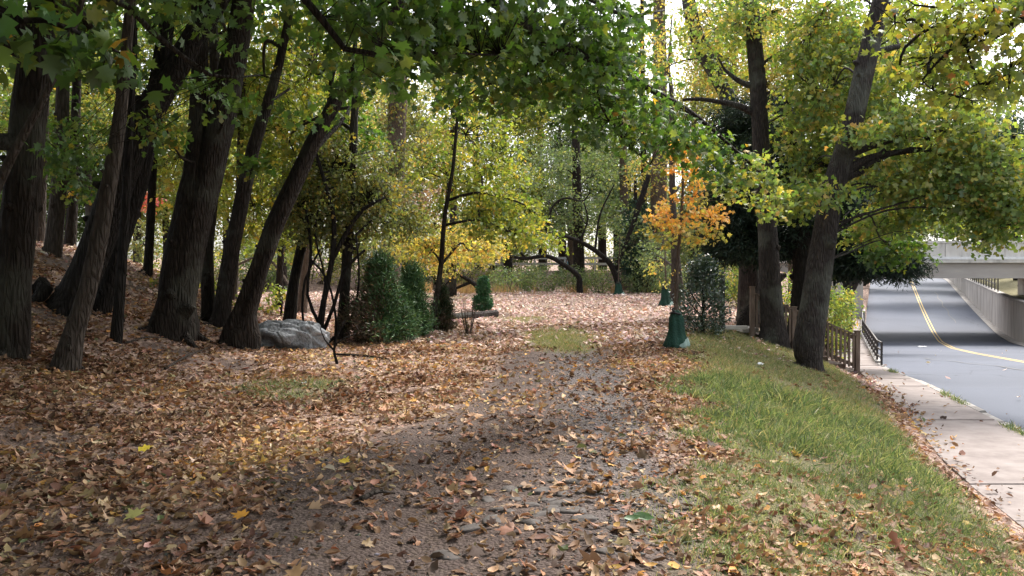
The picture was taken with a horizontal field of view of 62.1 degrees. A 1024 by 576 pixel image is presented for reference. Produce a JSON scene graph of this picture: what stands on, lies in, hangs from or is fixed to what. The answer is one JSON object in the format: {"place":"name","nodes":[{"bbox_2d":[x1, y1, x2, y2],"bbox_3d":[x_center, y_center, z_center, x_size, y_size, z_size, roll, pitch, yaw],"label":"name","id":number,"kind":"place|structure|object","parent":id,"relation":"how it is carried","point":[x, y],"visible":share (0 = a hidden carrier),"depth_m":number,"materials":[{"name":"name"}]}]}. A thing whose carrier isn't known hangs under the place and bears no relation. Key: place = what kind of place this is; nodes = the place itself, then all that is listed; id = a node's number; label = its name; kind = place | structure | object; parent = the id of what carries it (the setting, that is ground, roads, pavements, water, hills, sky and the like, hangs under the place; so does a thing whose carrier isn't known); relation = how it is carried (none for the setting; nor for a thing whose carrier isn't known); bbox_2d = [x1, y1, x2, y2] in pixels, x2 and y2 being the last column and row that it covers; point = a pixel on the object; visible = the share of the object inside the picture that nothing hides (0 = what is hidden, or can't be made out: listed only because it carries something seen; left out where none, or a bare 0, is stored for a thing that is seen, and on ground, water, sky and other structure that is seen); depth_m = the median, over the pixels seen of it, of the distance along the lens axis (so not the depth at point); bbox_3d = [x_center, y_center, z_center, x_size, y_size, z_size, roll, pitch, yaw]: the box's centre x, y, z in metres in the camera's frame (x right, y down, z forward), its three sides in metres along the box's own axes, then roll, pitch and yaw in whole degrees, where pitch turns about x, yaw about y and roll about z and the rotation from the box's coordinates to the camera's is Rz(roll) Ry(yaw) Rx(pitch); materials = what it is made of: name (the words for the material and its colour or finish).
{"place":"outdoors","nodes":[
{"label":"outdoors","id":0,"kind":"place"},
{"bbox_2d":[0,243,1023,575],"bbox_3d":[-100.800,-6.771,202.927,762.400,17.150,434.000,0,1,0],"label":"ground","id":1,"kind":"structure","parent":0,"point":[356,551],"depth_m":6.79,"materials":[{"name":"brown soil"}]},
{"bbox_2d":[0,63,85,152],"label":"background tree","id":2,"kind":"object","parent":1,"relation":"on","point":[5,116],"visible":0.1,"depth_m":34.80,"materials":[{"name":"green plant"}]},
{"bbox_2d":[0,0,100,193],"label":"slim tree","id":3,"kind":"object","parent":1,"relation":"on","point":[15,150],"visible":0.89,"depth_m":10.44,"materials":[{"name":"brown plant"}]},
{"bbox_2d":[0,73,101,242],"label":"slim tree","id":4,"kind":"object","parent":1,"relation":"on","point":[41,229],"visible":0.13,"depth_m":20.97,"materials":[{"name":"brown plant"}]},
{"bbox_2d":[0,0,149,359],"bbox_3d":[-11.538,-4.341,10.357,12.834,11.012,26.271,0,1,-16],"label":"maple tree","id":5,"kind":"object","parent":1,"relation":"on","point":[21,208],"visible":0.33,"depth_m":10.78,"materials":[{"name":"green plant"}]},
{"bbox_2d":[42,17,111,258],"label":"slim tree","id":6,"kind":"object","parent":1,"relation":"on","point":[60,122],"visible":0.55,"depth_m":17.82,"materials":[{"name":"green plant"}]},
{"bbox_2d":[49,52,140,224],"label":"background tree","id":7,"kind":"object","parent":1,"relation":"on","point":[95,94],"visible":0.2,"depth_m":37.67,"materials":[{"name":"green plant"}]},
{"bbox_2d":[46,89,143,241],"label":"background tree","id":8,"kind":"object","parent":1,"relation":"on","point":[80,226],"visible":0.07,"depth_m":44.85,"materials":[{"name":"green plant"}]},
{"bbox_2d":[48,0,153,372],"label":"slim tree","id":9,"kind":"object","parent":1,"relation":"on","point":[68,355],"visible":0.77,"depth_m":10.81,"materials":[{"name":"brown plant"}]},
{"bbox_2d":[17,0,186,247],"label":"slim tree","id":10,"kind":"object","parent":1,"relation":"on","point":[70,231],"visible":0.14,"depth_m":19.91,"materials":[{"name":"brown plant"}]},
{"bbox_2d":[32,0,229,316],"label":"maple tree","id":11,"kind":"object","parent":1,"relation":"on","point":[60,299],"visible":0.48,"depth_m":13.80,"materials":[{"name":"black plant"}]},
{"bbox_2d":[89,2,185,263],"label":"background tree","id":12,"kind":"object","parent":1,"relation":"on","point":[149,48],"visible":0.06,"depth_m":41.80,"materials":[{"name":"green plant"}]},
{"bbox_2d":[18,0,270,314],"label":"maple tree","id":13,"kind":"object","parent":1,"relation":"on","point":[104,301],"visible":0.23,"depth_m":14.49,"materials":[{"name":"black plant"}]},
{"bbox_2d":[128,193,166,262],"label":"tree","id":14,"kind":"object","parent":1,"relation":"on","point":[137,245],"visible":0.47,"depth_m":34.56,"materials":[{"name":"green plant"}]},
{"bbox_2d":[114,2,185,276],"bbox_3d":[-8.487,-4.235,20.104,1.738,9.798,1.747,0,1,0],"label":"slim tree","id":15,"kind":"object","parent":1,"relation":"on","point":[149,243],"visible":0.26,"depth_m":19.41,"materials":[{"name":"black plant"}]},
{"bbox_2d":[92,0,231,343],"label":"slim tree","id":16,"kind":"object","parent":1,"relation":"on","point":[117,327],"visible":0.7,"depth_m":13.33,"materials":[{"name":"black plant"}]},
{"bbox_2d":[137,98,188,253],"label":"background tree","id":17,"kind":"object","parent":1,"relation":"on","point":[161,216],"visible":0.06,"depth_m":43.20,"materials":[{"name":"green plant"}]},
{"bbox_2d":[157,101,288,247],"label":"background tree","id":18,"kind":"object","parent":1,"relation":"on","point":[219,228],"visible":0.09,"depth_m":38.95,"materials":[{"name":"green plant"}]},
{"bbox_2d":[219,58,266,299],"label":"slim tree","id":19,"kind":"object","parent":1,"relation":"on","point":[246,120],"visible":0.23,"depth_m":20.89,"materials":[{"name":"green plant"}]},
{"bbox_2d":[100,0,391,347],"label":"maple tree","id":20,"kind":"object","parent":1,"relation":"on","point":[208,132],"visible":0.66,"depth_m":14.78,"materials":[{"name":"green plant"}]},
{"bbox_2d":[238,242,299,289],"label":"back brush","id":21,"kind":"object","parent":1,"relation":"on","point":[271,274],"visible":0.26,"depth_m":47.47,"materials":[{"name":"green plant"}]},
{"bbox_2d":[258,280,286,315],"bbox_3d":[-5.850,0.497,20.982,0.892,1.393,1.125,0,1,-27],"label":"undergrowth shrub","id":22,"kind":"object","parent":1,"relation":"on","point":[282,293],"visible":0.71,"depth_m":20.89,"materials":[{"name":"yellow plant"}]},
{"bbox_2d":[180,0,366,320],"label":"slim tree","id":23,"kind":"object","parent":1,"relation":"on","point":[207,284],"visible":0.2,"depth_m":17.40,"materials":[{"name":"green plant"}]},
{"bbox_2d":[199,29,353,313],"bbox_3d":[-8.199,-4.289,28.232,8.061,11.085,3.886,1,1,33],"label":"slim tree","id":24,"kind":"object","parent":1,"relation":"on","point":[304,270],"visible":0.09,"depth_m":26.22,"materials":[{"name":"green plant"}]},
{"bbox_2d":[248,46,306,309],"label":"slim tree","id":25,"kind":"object","parent":1,"relation":"on","point":[280,270],"visible":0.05,"depth_m":22.91,"materials":[{"name":"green plant"}]},
{"bbox_2d":[247,8,331,289],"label":"background tree","id":26,"kind":"object","parent":1,"relation":"on","point":[285,262],"visible":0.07,"depth_m":45.53,"materials":[{"name":"green plant"}]},
{"bbox_2d":[258,319,329,349],"bbox_3d":[-4.425,0.995,16.384,1.784,0.780,1.089,0,1,0],"label":"boulder","id":27,"kind":"object","parent":1,"relation":"on","point":[293,333],"visible":0.59,"depth_m":16.05,"materials":[{"name":"stone"}]},
{"bbox_2d":[205,0,391,328],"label":"slim tree","id":28,"kind":"object","parent":1,"relation":"on","point":[242,200],"visible":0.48,"depth_m":17.11,"materials":[{"name":"green plant"}]},
{"bbox_2d":[232,56,369,320],"bbox_3d":[-5.260,-2.544,20.528,4.042,7.528,2.492,1,1,35],"label":"slim tree","id":29,"kind":"object","parent":1,"relation":"on","point":[290,306],"visible":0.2,"depth_m":19.59,"materials":[{"name":"green plant"}]},
{"bbox_2d":[286,244,356,284],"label":"back brush","id":30,"kind":"object","parent":1,"relation":"on","point":[337,266],"visible":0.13,"depth_m":49.80,"materials":[{"name":"green plant"}]},
{"bbox_2d":[268,0,424,339],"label":"slim tree","id":31,"kind":"object","parent":1,"relation":"on","point":[349,251],"visible":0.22,"depth_m":18.66,"materials":[{"name":"green plant"}]},
{"bbox_2d":[264,130,440,342],"bbox_3d":[-3.425,-0.972,18.510,3.784,4.906,2.564,0,1,-15],"label":"thicket shrub","id":32,"kind":"object","parent":1,"relation":"on","point":[334,213],"visible":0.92,"depth_m":17.95,"materials":[{"name":"green plant"}]},
{"bbox_2d":[218,0,508,349],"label":"gnarled tree","id":33,"kind":"object","parent":1,"relation":"on","point":[240,330],"visible":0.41,"depth_m":15.36,"materials":[{"name":"green plant"}]},
{"bbox_2d":[332,241,431,345],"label":"dwarf spruce","id":34,"kind":"object","parent":1,"relation":"on","point":[380,311],"visible":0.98,"depth_m":17.61,"materials":[{"name":"green plant"}]},
{"bbox_2d":[313,7,464,282],"bbox_3d":[-5.324,-9.268,32.872,7.080,20.396,9.212,0,1,0],"label":"ivy tree","id":35,"kind":"object","parent":1,"relation":"on","point":[397,123],"visible":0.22,"depth_m":33.55,"materials":[{"name":"green plant"}]},
{"bbox_2d":[0,0,793,225],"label":"overhanging maple","id":36,"kind":"object","parent":1,"relation":"on","point":[431,38],"visible":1,"depth_m":7.99,"materials":[{"name":"green plant"}]},
{"bbox_2d":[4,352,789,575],"bbox_3d":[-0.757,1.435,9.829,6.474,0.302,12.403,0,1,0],"label":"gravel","id":37,"kind":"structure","parent":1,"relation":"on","point":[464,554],"depth_m":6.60,"materials":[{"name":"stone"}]},
{"bbox_2d":[357,82,446,272],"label":"background tree","id":38,"kind":"object","parent":1,"relation":"on","point":[412,128],"visible":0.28,"depth_m":53.34,"materials":[{"name":"green plant"}]},
{"bbox_2d":[396,253,439,336],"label":"dwarf spruce","id":39,"kind":"object","parent":1,"relation":"on","point":[412,275],"visible":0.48,"depth_m":18.84,"materials":[{"name":"green plant"}]},
{"bbox_2d":[375,105,471,254],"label":"background tree","id":40,"kind":"object","parent":1,"relation":"on","point":[429,179],"visible":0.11,"depth_m":56.92,"materials":[{"name":"green plant"}]},
{"bbox_2d":[429,280,458,331],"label":"dwarf spruce","id":41,"kind":"object","parent":1,"relation":"on","point":[445,317],"visible":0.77,"depth_m":20.48,"materials":[{"name":"green plant"}]},
{"bbox_2d":[415,249,476,288],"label":"crooked cherry","id":42,"kind":"object","parent":1,"relation":"on","point":[467,279],"visible":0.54,"depth_m":39.66,"materials":[{"name":"yellow plant"}]},
{"bbox_2d":[287,257,614,270],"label":"guardrail","id":43,"kind":"object","parent":1,"relation":"on","point":[594,258],"visible":0.07,"depth_m":56.24,"materials":[{"name":"white paint"}]},
{"bbox_2d":[407,50,517,295],"bbox_3d":[-2.399,-7.699,39.342,5.463,16.774,6.789,0,1,0],"label":"slender tree","id":44,"kind":"object","parent":1,"relation":"on","point":[453,230],"visible":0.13,"depth_m":39.44,"materials":[{"name":"yellow plant"}]},
{"bbox_2d":[429,224,497,287],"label":"back brush","id":45,"kind":"object","parent":1,"relation":"on","point":[474,272],"visible":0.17,"depth_m":48.67,"materials":[{"name":"yellow plant"}]},
{"bbox_2d":[390,76,573,330],"bbox_3d":[-0.734,-2.501,21.859,4.214,7.705,4.248,0,1,27],"label":"understory tree","id":46,"kind":"object","parent":1,"relation":"on","point":[518,221],"visible":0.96,"depth_m":21.14,"materials":[{"name":"green plant"}]},
{"bbox_2d":[471,275,493,310],"bbox_3d":[-0.969,0.207,28.235,0.829,1.313,0.832,0,1,0],"label":"topiary shrub","id":47,"kind":"object","parent":1,"relation":"on","point":[482,299],"visible":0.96,"depth_m":28.05,"materials":[{"name":"green plant"}]},
{"bbox_2d":[449,73,558,269],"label":"background tree","id":48,"kind":"object","parent":1,"relation":"on","point":[525,121],"visible":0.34,"depth_m":55.17,"materials":[{"name":"green plant"}]},
{"bbox_2d":[448,159,566,277],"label":"background tree","id":49,"kind":"object","parent":1,"relation":"on","point":[508,262],"visible":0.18,"depth_m":51.59,"materials":[{"name":"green plant"}]},
{"bbox_2d":[0,240,1021,475],"bbox_3d":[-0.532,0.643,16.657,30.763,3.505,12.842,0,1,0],"label":"fallen leaves","id":50,"kind":"object","parent":1,"relation":"on","point":[88,374],"visible":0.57,"depth_m":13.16,"materials":[{"name":"brown plant"}]},
{"bbox_2d":[0,359,1023,575],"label":"fallen leaves","id":51,"kind":"object","parent":1,"relation":"on","point":[263,452],"depth_m":6.41,"materials":[{"name":"brown plant"}]},
{"bbox_2d":[488,265,535,292],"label":"back shrub","id":52,"kind":"object","parent":1,"relation":"on","point":[498,276],"visible":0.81,"depth_m":44.88,"materials":[{"name":"green plant"}]},
{"bbox_2d":[425,281,623,293],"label":"dry grass","id":53,"kind":"structure","parent":1,"relation":"on","point":[467,289],"depth_m":42.99,"materials":[{"name":"plant"}]},
{"bbox_2d":[471,232,583,293],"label":"crooked cherry","id":54,"kind":"object","parent":1,"relation":"on","point":[579,283],"visible":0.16,"depth_m":42.40,"materials":[{"name":"black plant"}]},
{"bbox_2d":[494,45,586,270],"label":"background tree","id":55,"kind":"object","parent":1,"relation":"on","point":[541,260],"visible":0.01,"depth_m":61.69,"materials":[{"name":"green plant"}]},
{"bbox_2d":[514,264,570,292],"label":"back shrub","id":56,"kind":"object","parent":1,"relation":"on","point":[535,275],"visible":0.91,"depth_m":44.30,"materials":[{"name":"green plant"}]},
{"bbox_2d":[513,114,599,270],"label":"background tree","id":57,"kind":"object","parent":1,"relation":"on","point":[559,145],"visible":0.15,"depth_m":57.39,"materials":[{"name":"green plant"}]},
{"bbox_2d":[506,19,624,290],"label":"slender tree","id":58,"kind":"object","parent":1,"relation":"on","point":[576,166],"visible":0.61,"depth_m":46.71,"materials":[{"name":"green plant"}]},
{"bbox_2d":[549,262,600,291],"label":"back shrub","id":59,"kind":"object","parent":1,"relation":"on","point":[569,277],"visible":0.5,"depth_m":44.89,"materials":[{"name":"green plant"}]},
{"bbox_2d":[513,142,637,266],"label":"background tree","id":60,"kind":"object","parent":1,"relation":"on","point":[570,242],"visible":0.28,"depth_m":53.31,"materials":[{"name":"green plant"}]},
{"bbox_2d":[518,174,650,291],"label":"crooked cherry","id":61,"kind":"object","parent":1,"relation":"on","point":[613,268],"visible":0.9,"depth_m":41.97,"materials":[{"name":"green plant"}]},
{"bbox_2d":[573,264,626,293],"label":"back shrub","id":62,"kind":"object","parent":1,"relation":"on","point":[592,276],"visible":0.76,"depth_m":43.91,"materials":[{"name":"green plant"}]},
{"bbox_2d":[550,33,651,269],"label":"background tree","id":63,"kind":"object","parent":1,"relation":"on","point":[602,245],"visible":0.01,"depth_m":59.70,"materials":[{"name":"green plant"}]},
{"bbox_2d":[567,17,651,289],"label":"slender tree","id":64,"kind":"object","parent":1,"relation":"on","point":[623,198],"visible":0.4,"depth_m":47.58,"materials":[{"name":"green plant"}]},
{"bbox_2d":[567,88,651,269],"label":"background tree","id":65,"kind":"object","parent":1,"relation":"on","point":[609,130],"visible":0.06,"depth_m":59.14,"materials":[{"name":"green plant"}]},
{"bbox_2d":[591,144,677,233],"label":"background tree","id":66,"kind":"object","parent":1,"relation":"on","point":[638,185],"visible":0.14,"depth_m":54.82,"materials":[{"name":"green plant"}]},
{"bbox_2d":[609,175,660,292],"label":"fir tree","id":67,"kind":"object","parent":1,"relation":"on","point":[634,249],"visible":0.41,"depth_m":43.66,"materials":[{"name":"green plant"}]},
{"bbox_2d":[604,0,684,292],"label":"tall tree","id":68,"kind":"object","parent":1,"relation":"on","point":[657,192],"visible":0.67,"depth_m":43.53,"materials":[{"name":"green plant"}]},
{"bbox_2d":[619,267,669,293],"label":"back shrub","id":69,"kind":"object","parent":1,"relation":"on","point":[645,289],"visible":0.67,"depth_m":42.84,"materials":[{"name":"green plant"}]},
{"bbox_2d":[622,0,678,287],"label":"slender tree","id":70,"kind":"object","parent":1,"relation":"on","point":[643,71],"visible":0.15,"depth_m":45.78,"materials":[{"name":"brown plant"}]},
{"bbox_2d":[630,12,717,302],"bbox_3d":[7.261,-4.753,34.960,4.672,11.887,4.764,0,1,0],"label":"young tree","id":71,"kind":"object","parent":1,"relation":"on","point":[673,253],"visible":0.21,"depth_m":32.93,"materials":[{"name":"green plant"}]},
{"bbox_2d":[663,307,689,347],"bbox_3d":[3.260,0.785,16.974,0.526,0.816,0.440,0,1,26],"label":"watering bag","id":72,"kind":"object","parent":1,"relation":"on","point":[676,337],"visible":0.97,"depth_m":16.90,"materials":[{"name":"green plastic"}]},
{"bbox_2d":[635,139,734,309],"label":"maple sapling","id":73,"kind":"object","parent":1,"relation":"on","point":[681,230],"visible":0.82,"depth_m":17.23,"materials":[{"name":"orange leaf"},{"name":"tan bark"}]},
{"bbox_2d":[648,168,722,266],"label":"background tree","id":74,"kind":"object","parent":1,"relation":"on","point":[678,209],"visible":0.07,"depth_m":49.22,"materials":[{"name":"green plant"}]},
{"bbox_2d":[667,221,719,291],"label":"back brush","id":75,"kind":"object","parent":1,"relation":"on","point":[685,258],"visible":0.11,"depth_m":45.83,"materials":[{"name":"green plant"}]},
{"bbox_2d":[650,62,738,249],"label":"background tree","id":76,"kind":"object","parent":1,"relation":"on","point":[694,105],"visible":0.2,"depth_m":54.98,"materials":[{"name":"green plant"}]},
{"bbox_2d":[634,0,760,327],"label":"leaning tree","id":77,"kind":"object","parent":1,"relation":"on","point":[746,280],"visible":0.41,"depth_m":26.78,"materials":[{"name":"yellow plant"}]},
{"bbox_2d":[668,250,740,338],"bbox_3d":[4.582,0.240,20.608,1.652,2.322,1.966,0,1,0],"label":"holly bush","id":78,"kind":"object","parent":1,"relation":"on","point":[701,280],"visible":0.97,"depth_m":20.32,"materials":[{"name":"green plant"}]},
{"bbox_2d":[718,266,738,306],"bbox_3d":[8.588,-0.197,31.998,1.952,2.386,1.486,0,1,0],"label":"back shrub","id":79,"kind":"object","parent":1,"relation":"on","point":[734,292],"visible":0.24,"depth_m":31.86,"materials":[{"name":"green plant"}]},
{"bbox_2d":[678,0,785,275],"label":"background tree","id":80,"kind":"object","parent":1,"relation":"on","point":[705,76],"visible":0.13,"depth_m":49.18,"materials":[{"name":"green plant"}]},
{"bbox_2d":[661,0,858,350],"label":"sweetgum tree","id":81,"kind":"object","parent":1,"relation":"on","point":[773,329],"visible":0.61,"depth_m":21.65,"materials":[{"name":"green plant"}]},
{"bbox_2d":[729,0,824,301],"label":"background tree","id":82,"kind":"object","parent":1,"relation":"on","point":[772,78],"visible":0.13,"depth_m":42.87,"materials":[{"name":"green plant"}]},
{"bbox_2d":[718,325,862,373],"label":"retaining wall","id":83,"kind":"structure","parent":1,"relation":"on","point":[744,329],"depth_m":22.05,"materials":[{"name":"brown wood"}]},
{"bbox_2d":[749,286,860,374],"bbox_3d":[7.500,1.147,21.817,2.749,2.377,0.158,0,1,9],"label":"wooden fence","id":84,"kind":"object","parent":1,"relation":"on","point":[792,311],"visible":0.66,"depth_m":21.68,"materials":[{"name":"brown wood"}]},
{"bbox_2d":[686,88,938,333],"bbox_3d":[8.549,-1.971,24.692,6.851,8.111,4.925,0,1,19],"label":"yew tree","id":85,"kind":"object","parent":1,"relation":"on","point":[742,244],"visible":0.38,"depth_m":23.67,"materials":[{"name":"green plant"}]},
{"bbox_2d":[825,283,858,358],"bbox_3d":[10.065,0.944,27.024,1.574,3.120,1.403,0,1,-17],"label":"back shrub","id":86,"kind":"object","parent":1,"relation":"on","point":[843,309],"visible":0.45,"depth_m":26.84,"materials":[{"name":"green plant"}]},
{"bbox_2d":[826,285,866,351],"bbox_3d":[11.768,1.232,30.041,1.472,2.670,1.138,0,1,0],"label":"back shrub","id":87,"kind":"object","parent":1,"relation":"on","point":[850,305],"visible":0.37,"depth_m":29.93,"materials":[{"name":"green plant"}]},
{"bbox_2d":[861,310,879,362],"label":"pavement wall","id":88,"kind":"structure","parent":1,"relation":"on","point":[870,351],"depth_m":32.23,"materials":[{"name":"concrete"}]},
{"bbox_2d":[862,308,882,364],"bbox_3d":[17.530,1.786,42.182,0.358,0.826,36.421,0,1,22],"label":"metal railing","id":89,"kind":"object","parent":88,"relation":"on","point":[872,340],"visible":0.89,"depth_m":29.14,"materials":[{"name":"metal"}]},
{"bbox_2d":[764,0,1023,373],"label":"sweetgum tree","id":90,"kind":"object","parent":1,"relation":"on","point":[841,172],"visible":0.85,"depth_m":17.71,"materials":[{"name":"green plant"}]},
{"bbox_2d":[780,241,1023,316],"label":"road bridge","id":91,"kind":"structure","parent":1,"relation":"on","point":[959,262],"depth_m":56.98,"materials":[{"name":"concrete"}]},
{"bbox_2d":[863,205,966,285],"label":"background tree","id":92,"kind":"object","parent":1,"relation":"on","point":[937,226],"visible":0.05,"depth_m":99.08,"materials":[{"name":"green plant"}]},
{"bbox_2d":[857,0,1023,126],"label":"overhanging oak","id":93,"kind":"object","parent":1,"relation":"on","point":[960,38],"visible":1,"depth_m":10.41,"materials":[{"name":"green plant"}]},
{"bbox_2d":[948,278,1023,342],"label":"retaining wall","id":94,"kind":"structure","parent":1,"relation":"on","point":[1003,312],"depth_m":66.49,"materials":[{"name":"concrete"}]},
{"bbox_2d":[977,104,1023,279],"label":"background tree","id":95,"kind":"object","parent":1,"relation":"on","point":[1013,129],"visible":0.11,"depth_m":83.41,"materials":[{"name":"green plant"}]},
{"bbox_2d":[1,0,1023,258],"label":"sky","id":96,"kind":"structure","parent":0,"point":[677,4],"materials":[{"name":"white"}]},
{"bbox_2d":[212,314,919,446],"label":"grass","id":97,"kind":"structure","parent":0,"point":[735,376],"depth_m":14.74,"materials":[{"name":"green plant"}]},
{"bbox_2d":[204,372,1023,575],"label":"grass","id":98,"kind":"structure","parent":0,"point":[805,424],"depth_m":7.77,"materials":[{"name":"green plant"}]},
{"bbox_2d":[838,309,1023,527],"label":"pavement","id":99,"kind":"structure","parent":0,"point":[989,446],"depth_m":12.86,"materials":[{"name":"concrete"}]},
{"bbox_2d":[885,367,1023,435],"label":"kerb weeds","id":100,"kind":"object","parent":99,"relation":"on","point":[1008,426],"visible":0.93,"depth_m":16.38,"materials":[{"name":"green plant"}]},
{"bbox_2d":[866,278,1023,429],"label":"road","id":101,"kind":"structure","parent":0,"point":[897,324],"depth_m":51.99,"materials":[{"name":"grey asphalt"}]},
{"bbox_2d":[878,363,1022,431],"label":"kerb","id":102,"kind":"structure","parent":101,"relation":"on","point":[970,405],"depth_m":16.25,"materials":[{"name":"concrete"}]},
{"bbox_2d":[943,278,1023,345],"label":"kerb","id":103,"kind":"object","parent":101,"relation":"on","point":[988,322],"visible":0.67,"depth_m":73.37,"materials":[{"name":"concrete"}]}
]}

